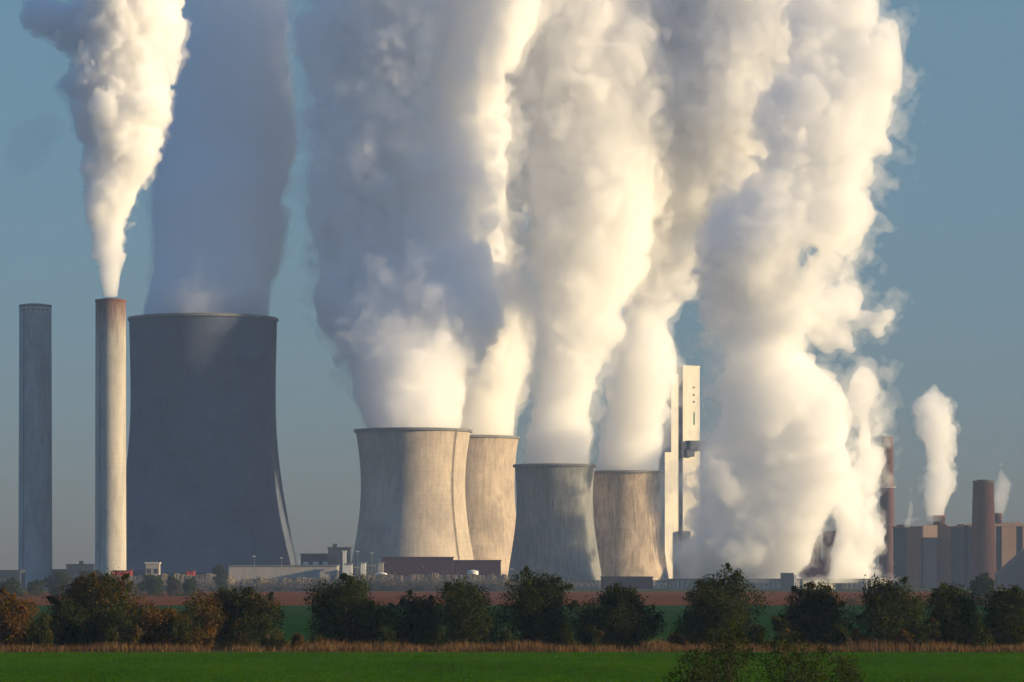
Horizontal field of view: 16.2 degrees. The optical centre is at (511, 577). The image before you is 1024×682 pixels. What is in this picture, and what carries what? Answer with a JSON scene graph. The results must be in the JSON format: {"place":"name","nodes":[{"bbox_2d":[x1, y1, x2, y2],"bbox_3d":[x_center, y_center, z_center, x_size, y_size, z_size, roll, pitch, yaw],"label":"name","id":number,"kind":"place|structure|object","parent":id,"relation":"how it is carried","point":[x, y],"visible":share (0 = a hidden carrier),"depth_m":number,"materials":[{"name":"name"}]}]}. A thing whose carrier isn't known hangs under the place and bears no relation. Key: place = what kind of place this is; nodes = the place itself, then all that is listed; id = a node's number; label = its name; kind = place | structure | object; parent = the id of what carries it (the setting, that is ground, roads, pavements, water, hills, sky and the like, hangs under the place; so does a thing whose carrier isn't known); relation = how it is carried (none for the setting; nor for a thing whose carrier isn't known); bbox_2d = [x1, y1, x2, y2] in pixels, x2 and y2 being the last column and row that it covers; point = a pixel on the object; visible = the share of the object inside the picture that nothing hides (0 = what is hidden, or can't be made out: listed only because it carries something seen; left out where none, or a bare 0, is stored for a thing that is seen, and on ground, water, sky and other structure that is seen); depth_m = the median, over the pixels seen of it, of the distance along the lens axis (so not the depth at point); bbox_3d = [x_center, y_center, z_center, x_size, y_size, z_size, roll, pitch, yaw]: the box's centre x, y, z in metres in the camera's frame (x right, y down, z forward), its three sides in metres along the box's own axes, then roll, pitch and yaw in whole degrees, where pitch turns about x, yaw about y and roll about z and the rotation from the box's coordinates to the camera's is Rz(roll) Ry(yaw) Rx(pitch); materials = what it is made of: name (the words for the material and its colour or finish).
{"place":"outdoors","nodes":[
{"label":"outdoors","id":0,"kind":"place"},
{"bbox_2d":[110,573,237,589],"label":"earth bank","id":1,"kind":"structure","parent":0,"point":[184,577],"depth_m":2118.11,"materials":[{"name":"soil"}]},
{"bbox_2d":[228,565,339,581],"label":"warehouse","id":2,"kind":"structure","parent":0,"point":[237,572],"depth_m":2250.00,"materials":[{"name":"concrete"}]},
{"bbox_2d":[240,577,340,590],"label":"earth bank","id":3,"kind":"structure","parent":0,"point":[299,579],"depth_m":2148.28,"materials":[{"name":"soil"}]},
{"bbox_2d":[300,554,327,564],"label":"service building","id":4,"kind":"structure","parent":0,"point":[314,559],"depth_m":2380.00,"materials":[{"name":"metal"}]},
{"bbox_2d":[352,572,510,585],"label":"earth bank","id":5,"kind":"structure","parent":0,"point":[435,575],"depth_m":2138.15,"materials":[{"name":"soil"}]},
{"bbox_2d":[338,566,519,590],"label":"bank scrub","id":6,"kind":"object","parent":5,"relation":"on","point":[435,585],"visible":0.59,"depth_m":2114.92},
{"bbox_2d":[19,605,993,642],"bbox_3d":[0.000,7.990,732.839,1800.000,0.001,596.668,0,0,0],"label":"green field","id":7,"kind":"structure","parent":0,"point":[296,620],"depth_m":735.66,"materials":[{"name":"green plant"}]},
{"bbox_2d":[0,637,1023,651],"bbox_3d":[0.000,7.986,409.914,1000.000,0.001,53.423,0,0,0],"label":"grass verge","id":8,"kind":"object","parent":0,"point":[470,651],"depth_m":387.99,"materials":[{"name":"plant"}]},
{"bbox_2d":[0,587,42,647],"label":"autumn bush","id":9,"kind":"object","parent":8,"relation":"on","point":[14,617],"visible":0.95,"depth_m":393.68,"materials":[{"name":"brown plant"}]},
{"bbox_2d":[24,631,34,647],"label":"bush","id":10,"kind":"object","parent":8,"relation":"on","point":[28,635],"visible":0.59,"depth_m":392.64,"materials":[{"name":"green plant"}]},
{"bbox_2d":[27,611,56,649],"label":"bush","id":11,"kind":"object","parent":8,"relation":"on","point":[42,636],"visible":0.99,"depth_m":389.57,"materials":[{"name":"green plant"}]},
{"bbox_2d":[39,597,102,647],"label":"hedge tree","id":12,"kind":"object","parent":8,"relation":"on","point":[64,610],"visible":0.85,"depth_m":397.24,"materials":[{"name":"green plant"}]},
{"bbox_2d":[65,622,87,649],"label":"bush","id":13,"kind":"object","parent":8,"relation":"on","point":[76,636],"visible":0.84,"depth_m":395.44,"materials":[{"name":"green plant"}]},
{"bbox_2d":[40,567,154,646],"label":"hedge tree","id":14,"kind":"object","parent":8,"relation":"on","point":[105,596],"visible":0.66,"depth_m":400.24,"materials":[{"name":"green plant"}]},
{"bbox_2d":[100,604,133,645],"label":"bush","id":15,"kind":"object","parent":8,"relation":"on","point":[115,624],"visible":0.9,"depth_m":392.63,"materials":[{"name":"green plant"}]},
{"bbox_2d":[116,617,142,650],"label":"bush","id":16,"kind":"object","parent":8,"relation":"on","point":[126,636],"visible":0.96,"depth_m":390.00,"materials":[{"name":"green plant"}]},
{"bbox_2d":[131,605,195,647],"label":"autumn bush","id":17,"kind":"object","parent":8,"relation":"on","point":[152,622],"visible":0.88,"depth_m":394.64,"materials":[{"name":"brown plant"}]},
{"bbox_2d":[165,613,195,648],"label":"bush","id":18,"kind":"object","parent":8,"relation":"on","point":[185,639],"visible":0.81,"depth_m":392.85,"materials":[{"name":"green plant"}]},
{"bbox_2d":[166,606,206,646],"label":"bush","id":19,"kind":"object","parent":8,"relation":"on","point":[185,615],"visible":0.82,"depth_m":395.71,"materials":[{"name":"green plant"}]},
{"bbox_2d":[185,599,229,649],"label":"autumn bush","id":20,"kind":"object","parent":8,"relation":"on","point":[208,620],"visible":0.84,"depth_m":397.62,"materials":[{"name":"brown plant"}]},
{"bbox_2d":[179,586,287,648],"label":"hedge tree","id":21,"kind":"object","parent":8,"relation":"on","point":[243,617],"visible":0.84,"depth_m":403.14,"materials":[{"name":"green plant"}]},
{"bbox_2d":[249,613,286,650],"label":"bush","id":22,"kind":"object","parent":8,"relation":"on","point":[266,628],"visible":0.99,"depth_m":389.75,"materials":[{"name":"green plant"}]},
{"bbox_2d":[261,624,289,647],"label":"bush","id":23,"kind":"object","parent":8,"relation":"on","point":[274,626],"visible":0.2,"depth_m":395.86,"materials":[{"name":"green plant"}]},
{"bbox_2d":[290,632,309,650],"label":"bush","id":24,"kind":"object","parent":8,"relation":"on","point":[297,639],"visible":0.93,"depth_m":389.75,"materials":[{"name":"green plant"}]},
{"bbox_2d":[307,633,324,647],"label":"bush","id":25,"kind":"object","parent":8,"relation":"on","point":[316,637],"visible":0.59,"depth_m":392.76,"materials":[{"name":"green plant"}]},
{"bbox_2d":[299,571,389,646],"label":"hedge tree","id":26,"kind":"object","parent":8,"relation":"on","point":[344,611],"visible":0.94,"depth_m":405.02,"materials":[{"name":"green plant"}]},
{"bbox_2d":[372,625,396,647],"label":"bush","id":27,"kind":"object","parent":8,"relation":"on","point":[387,634],"visible":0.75,"depth_m":395.75,"materials":[{"name":"green plant"}]},
{"bbox_2d":[365,589,445,647],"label":"hedge tree","id":28,"kind":"object","parent":8,"relation":"on","point":[421,624],"visible":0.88,"depth_m":403.00,"materials":[{"name":"green plant"}]},
{"bbox_2d":[425,626,447,650],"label":"bush","id":29,"kind":"object","parent":8,"relation":"on","point":[433,638],"visible":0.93,"depth_m":389.85,"materials":[{"name":"green plant"}]},
{"bbox_2d":[433,576,505,646],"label":"hedge tree","id":30,"kind":"object","parent":8,"relation":"on","point":[464,611],"visible":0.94,"depth_m":400.62,"materials":[{"name":"green plant"}]},
{"bbox_2d":[492,627,516,649],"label":"bush","id":31,"kind":"object","parent":8,"relation":"on","point":[506,635],"visible":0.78,"depth_m":392.65,"materials":[{"name":"green plant"}]},
{"bbox_2d":[489,566,580,646],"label":"hedge tree","id":32,"kind":"object","parent":8,"relation":"on","point":[535,606],"visible":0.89,"depth_m":402.94,"materials":[{"name":"green plant"}]},
{"bbox_2d":[550,626,574,647],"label":"bush","id":33,"kind":"object","parent":8,"relation":"on","point":[567,639],"visible":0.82,"depth_m":395.74,"materials":[{"name":"green plant"}]},
{"bbox_2d":[583,624,603,650],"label":"bush","id":34,"kind":"object","parent":8,"relation":"on","point":[595,634],"visible":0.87,"depth_m":389.63,"materials":[{"name":"green plant"}]},
{"bbox_2d":[564,582,667,649],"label":"hedge tree","id":35,"kind":"object","parent":8,"relation":"on","point":[625,625],"visible":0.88,"depth_m":400.08,"materials":[{"name":"green plant"}]},
{"bbox_2d":[665,632,688,647],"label":"bush","id":36,"kind":"object","parent":8,"relation":"on","point":[680,640],"visible":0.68,"depth_m":392.56,"materials":[{"name":"green plant"}]},
{"bbox_2d":[663,562,773,646],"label":"hedge tree","id":37,"kind":"object","parent":8,"relation":"on","point":[714,605],"visible":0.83,"depth_m":398.64,"materials":[{"name":"green plant"}]},
{"bbox_2d":[744,621,766,645],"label":"bush","id":38,"kind":"object","parent":8,"relation":"on","point":[756,631],"visible":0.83,"depth_m":395.82,"materials":[{"name":"green plant"}]},
{"bbox_2d":[770,615,791,649],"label":"bush","id":39,"kind":"object","parent":8,"relation":"on","point":[779,626],"visible":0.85,"depth_m":389.71,"materials":[{"name":"green plant"}]},
{"bbox_2d":[768,581,864,646],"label":"hedge tree","id":40,"kind":"object","parent":8,"relation":"on","point":[813,613],"visible":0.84,"depth_m":400.52,"materials":[{"name":"green plant"}]},
{"bbox_2d":[830,621,848,648],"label":"bush","id":41,"kind":"object","parent":8,"relation":"on","point":[841,631],"visible":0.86,"depth_m":392.84,"materials":[{"name":"green plant"}]},
{"bbox_2d":[850,627,872,646],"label":"bush","id":42,"kind":"object","parent":8,"relation":"on","point":[859,637],"visible":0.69,"depth_m":395.79,"materials":[{"name":"green plant"}]},
{"bbox_2d":[851,573,932,645],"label":"hedge tree","id":43,"kind":"object","parent":8,"relation":"on","point":[884,619],"visible":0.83,"depth_m":397.18,"materials":[{"name":"green plant"}]},
{"bbox_2d":[888,627,915,650],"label":"bush","id":44,"kind":"object","parent":8,"relation":"on","point":[905,635],"visible":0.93,"depth_m":389.83,"materials":[{"name":"green plant"}]},
{"bbox_2d":[908,617,931,648],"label":"bush","id":45,"kind":"object","parent":8,"relation":"on","point":[918,634],"visible":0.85,"depth_m":392.74,"materials":[{"name":"green plant"}]},
{"bbox_2d":[926,617,940,646],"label":"bush","id":46,"kind":"object","parent":8,"relation":"on","point":[935,625],"visible":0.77,"depth_m":395.76,"materials":[{"name":"green plant"}]},
{"bbox_2d":[919,581,986,647],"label":"hedge tree","id":47,"kind":"object","parent":8,"relation":"on","point":[951,615],"visible":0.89,"depth_m":400.49,"materials":[{"name":"green plant"}]},
{"bbox_2d":[966,612,990,648],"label":"bush","id":48,"kind":"object","parent":8,"relation":"on","point":[976,632],"visible":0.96,"depth_m":389.62,"materials":[{"name":"green plant"}]},
{"bbox_2d":[978,627,994,649],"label":"bush","id":49,"kind":"object","parent":8,"relation":"on","point":[990,643],"visible":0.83,"depth_m":392.78,"materials":[{"name":"green plant"}]},
{"bbox_2d":[972,584,1023,646],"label":"hedge tree","id":50,"kind":"object","parent":8,"relation":"on","point":[1004,617],"visible":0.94,"depth_m":398.92,"materials":[{"name":"green plant"}]},
{"bbox_2d":[0,651,1023,681],"bbox_3d":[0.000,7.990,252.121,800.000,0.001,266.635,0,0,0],"label":"field","id":51,"kind":"structure","parent":0,"point":[606,667],"depth_m":319.25,"materials":[{"name":"green plant"}]},
{"bbox_2d":[650,647,727,681],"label":"bush","id":52,"kind":"object","parent":51,"relation":"on","point":[697,665],"visible":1,"depth_m":200.95,"materials":[{"name":"green plant"}]},
{"bbox_2d":[688,613,771,681],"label":"bush","id":53,"kind":"object","parent":51,"relation":"on","point":[732,662],"visible":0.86,"depth_m":204.47,"materials":[{"name":"green plant"}]},
{"bbox_2d":[731,630,856,681],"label":"bush","id":54,"kind":"object","parent":51,"relation":"on","point":[790,676],"visible":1,"depth_m":197.65,"materials":[{"name":"green plant"}]},
{"bbox_2d":[828,651,866,681],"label":"bush","id":55,"kind":"object","parent":51,"relation":"on","point":[850,674],"visible":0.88,"depth_m":202.82,"materials":[{"name":"green plant"}]},
{"bbox_2d":[1,591,1022,604],"bbox_3d":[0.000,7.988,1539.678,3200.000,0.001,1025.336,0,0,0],"label":"ploughed field","id":56,"kind":"structure","parent":0,"point":[653,598],"depth_m":1430.73,"materials":[{"name":"soil"}]},
{"bbox_2d":[0,577,24,596],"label":"tree","id":57,"kind":"object","parent":56,"relation":"on","point":[12,585],"visible":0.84,"depth_m":1498.33,"materials":[{"name":"green plant"}]},
{"bbox_2d":[26,579,43,594],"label":"tree","id":58,"kind":"object","parent":56,"relation":"on","point":[36,585],"visible":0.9,"depth_m":1598.76,"materials":[{"name":"green plant"}]},
{"bbox_2d":[43,570,72,593],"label":"tree","id":59,"kind":"object","parent":56,"relation":"on","point":[60,580],"visible":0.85,"depth_m":1699.32,"materials":[{"name":"green plant"}]},
{"bbox_2d":[78,570,100,587],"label":"tree","id":60,"kind":"object","parent":56,"relation":"on","point":[85,573],"visible":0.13,"depth_m":1718.50,"materials":[{"name":"green plant"}]},
{"bbox_2d":[22,584,239,596],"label":"field scrub","id":61,"kind":"object","parent":56,"relation":"on","point":[155,594],"visible":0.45,"depth_m":1512.68,"materials":[{"name":"green plant"}]},
{"bbox_2d":[136,574,162,594],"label":"tree","id":62,"kind":"object","parent":56,"relation":"on","point":[152,583],"visible":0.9,"depth_m":1648.63,"materials":[{"name":"green plant"}]},
{"bbox_2d":[166,576,180,593],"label":"tree","id":63,"kind":"object","parent":56,"relation":"on","point":[173,583],"visible":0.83,"depth_m":1698.80,"materials":[{"name":"green plant"}]},
{"bbox_2d":[182,577,196,594],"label":"tree","id":64,"kind":"object","parent":56,"relation":"on","point":[189,585],"visible":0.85,"depth_m":1598.07,"materials":[{"name":"green plant"}]},
{"bbox_2d":[211,563,228,590],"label":"tree","id":65,"kind":"object","parent":56,"relation":"on","point":[221,578],"visible":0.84,"depth_m":1897.97,"materials":[{"name":"green plant"}]},
{"bbox_2d":[843,592,1023,604],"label":"field scrub","id":66,"kind":"object","parent":56,"relation":"on","point":[855,599],"visible":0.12,"depth_m":1052.82,"materials":[{"name":"green plant"}]},
{"bbox_2d":[969,572,994,600],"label":"tree","id":67,"kind":"object","parent":56,"relation":"on","point":[982,584],"visible":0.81,"depth_m":1147.78,"materials":[{"name":"green plant"}]},
{"bbox_2d":[0,0,1023,577],"label":"sky","id":68,"kind":"structure","parent":0,"point":[485,217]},
{"bbox_2d":[22,590,1023,590],"bbox_3d":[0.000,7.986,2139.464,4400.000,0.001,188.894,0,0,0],"label":"field","id":69,"kind":"structure","parent":0,"point":[695,590],"depth_m":2194.73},
{"bbox_2d":[97,572,344,590],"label":"bank scrub","id":70,"kind":"object","parent":69,"relation":"on","point":[260,586],"visible":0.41,"depth_m":2098.69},
{"bbox_2d":[25,578,1023,589],"bbox_3d":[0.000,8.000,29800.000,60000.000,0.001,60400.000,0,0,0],"label":"ground","id":71,"kind":"structure","parent":0,"point":[574,581],"depth_m":2380.29,"materials":[{"name":"soil"}]},
{"bbox_2d":[0,570,25,589],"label":"workshop","id":72,"kind":"structure","parent":71,"relation":"on","point":[18,575],"depth_m":2350.00,"materials":[{"name":"metal"}]},
{"bbox_2d":[18,303,51,588],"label":"chimney","id":73,"kind":"object","parent":71,"relation":"on","point":[35,454],"visible":0.98,"depth_m":2482.14,"materials":[{"name":"grey concrete"}]},
{"bbox_2d":[50,569,65,588],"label":"workshop","id":74,"kind":"structure","parent":71,"relation":"on","point":[53,571],"depth_m":2360.00,"materials":[{"name":"metal"}]},
{"bbox_2d":[66,561,94,588],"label":"workshop","id":75,"kind":"structure","parent":71,"relation":"on","point":[73,570],"depth_m":2350.00,"materials":[{"name":"metal"}]},
{"bbox_2d":[95,298,125,579],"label":"chimney","id":76,"kind":"object","parent":71,"relation":"on","point":[110,434],"visible":0.93,"depth_m":2291.56,"materials":[{"name":"beige concrete"}]},
{"bbox_2d":[145,562,160,574],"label":"control cabin","id":77,"kind":"object","parent":71,"relation":"on","point":[152,568],"visible":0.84,"depth_m":2360.00,"materials":[{"name":"white metal"}]},
{"bbox_2d":[132,570,228,575],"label":"service building","id":78,"kind":"structure","parent":71,"relation":"on","point":[136,572],"depth_m":2420.00,"materials":[{"name":"metal"}]},
{"bbox_2d":[126,313,296,574],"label":"cooling tower","id":79,"kind":"structure","parent":71,"relation":"on","point":[204,491],"depth_m":2427.53,"materials":[{"name":"concrete"}]},
{"bbox_2d":[327,544,351,576],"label":"switch house","id":80,"kind":"structure","parent":71,"relation":"on","point":[335,554],"depth_m":2340.00,"materials":[{"name":"concrete"}]},
{"bbox_2d":[344,563,352,575],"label":"plant unit","id":81,"kind":"object","parent":71,"relation":"on","point":[348,568],"visible":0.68,"depth_m":2240.00,"materials":[{"name":"white metal"}]},
{"bbox_2d":[366,565,375,575],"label":"plant unit","id":82,"kind":"object","parent":71,"relation":"on","point":[371,569],"visible":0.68,"depth_m":2261.00,"materials":[{"name":"metal"}]},
{"bbox_2d":[352,427,473,575],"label":"cooling tower","id":83,"kind":"structure","parent":71,"relation":"on","point":[413,501],"depth_m":2368.47,"materials":[{"name":"concrete"}]},
{"bbox_2d":[381,557,453,575],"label":"maroon hall","id":84,"kind":"structure","parent":71,"relation":"on","point":[406,566],"depth_m":2280.00,"materials":[{"name":"metal"}]},
{"bbox_2d":[453,560,501,575],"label":"maroon hall","id":85,"kind":"structure","parent":71,"relation":"on","point":[485,567],"depth_m":2290.00,"materials":[{"name":"metal"}]},
{"bbox_2d":[465,435,522,582],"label":"cooling tower","id":86,"kind":"structure","parent":71,"relation":"on","point":[490,490],"depth_m":2626.57,"materials":[{"name":"brown concrete"}]},
{"bbox_2d":[508,463,601,588],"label":"cooling tower","id":87,"kind":"structure","parent":71,"relation":"on","point":[554,532],"depth_m":2515.25,"materials":[{"name":"grey concrete"}]},
{"bbox_2d":[578,470,668,587],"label":"cooling tower","id":88,"kind":"structure","parent":71,"relation":"on","point":[627,521],"depth_m":2694.22,"materials":[{"name":"concrete"}]},
{"bbox_2d":[600,576,653,588],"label":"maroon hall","id":89,"kind":"structure","parent":71,"relation":"on","point":[642,582],"depth_m":2480.00,"materials":[{"name":"grey metal"}]},
{"bbox_2d":[667,579,718,588],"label":"cooling basin","id":90,"kind":"object","parent":71,"relation":"on","point":[679,583],"visible":0.51,"depth_m":2454.64,"materials":[{"name":"concrete"}]},
{"bbox_2d":[737,579,837,588],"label":"cooling basin","id":91,"kind":"object","parent":71,"relation":"on","point":[771,583],"visible":0.62,"depth_m":2441.58,"materials":[{"name":"concrete"}]},
{"bbox_2d":[781,573,796,588],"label":"pump house","id":92,"kind":"structure","parent":71,"relation":"on","point":[788,580],"depth_m":2370.00,"materials":[{"name":"metal"}]},
{"bbox_2d":[838,579,887,588],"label":"cooling basin","id":93,"kind":"object","parent":71,"relation":"on","point":[850,583],"visible":0.63,"depth_m":2454.51,"materials":[{"name":"concrete"}]},
{"bbox_2d":[878,436,895,584],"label":"chimney","id":94,"kind":"object","parent":71,"relation":"on","point":[887,517],"visible":0.93,"depth_m":2895.09,"materials":[{"name":"metal"}]},
{"bbox_2d":[922,525,936,587],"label":"stair block","id":95,"kind":"structure","parent":71,"relation":"on","point":[929,556],"depth_m":2645.50,"materials":[{"name":"grey concrete"}]},
{"bbox_2d":[892,524,967,587],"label":"brick hall","id":96,"kind":"structure","parent":71,"relation":"on","point":[951,553],"depth_m":2657.46,"materials":[{"name":"blue brick"}]},
{"bbox_2d":[933,515,945,523],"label":"roof vent","id":97,"kind":"object","parent":96,"relation":"on","point":[938,519],"visible":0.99,"depth_m":2666.11,"materials":[{"name":"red metal"}]},
{"bbox_2d":[970,480,996,587],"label":"chimney","id":98,"kind":"object","parent":71,"relation":"on","point":[983,549],"visible":0.89,"depth_m":2582.80,"materials":[{"name":"red brick"}]},
{"bbox_2d":[967,522,1023,587],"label":"brick hall","id":99,"kind":"structure","parent":71,"relation":"on","point":[1009,537],"depth_m":2643.00,"materials":[{"name":"brown brick"}]},
{"bbox_2d":[995,513,1002,523],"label":"roof vent","id":100,"kind":"object","parent":99,"relation":"on","point":[998,518],"visible":0.73,"depth_m":2687.54,"materials":[{"name":"grey metal"}]},
{"bbox_2d":[994,548,1023,588],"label":"conveyor gallery","id":101,"kind":"object","parent":71,"relation":"on","point":[1011,571],"visible":0.9,"depth_m":2540.00,"materials":[{"name":"metal"}]},
{"bbox_2d":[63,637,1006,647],"bbox_3d":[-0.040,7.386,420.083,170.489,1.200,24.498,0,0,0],"label":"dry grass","id":102,"kind":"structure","parent":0,"point":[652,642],"depth_m":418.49,"materials":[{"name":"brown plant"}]},
{"bbox_2d":[658,365,705,584],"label":"boiler house","id":103,"kind":"structure","parent":0,"point":[683,445],"depth_m":2899.56,"materials":[{"name":"white metal"}]},
{"bbox_2d":[797,512,840,578],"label":"boiler building","id":104,"kind":"structure","parent":0,"point":[826,564],"depth_m":2784.00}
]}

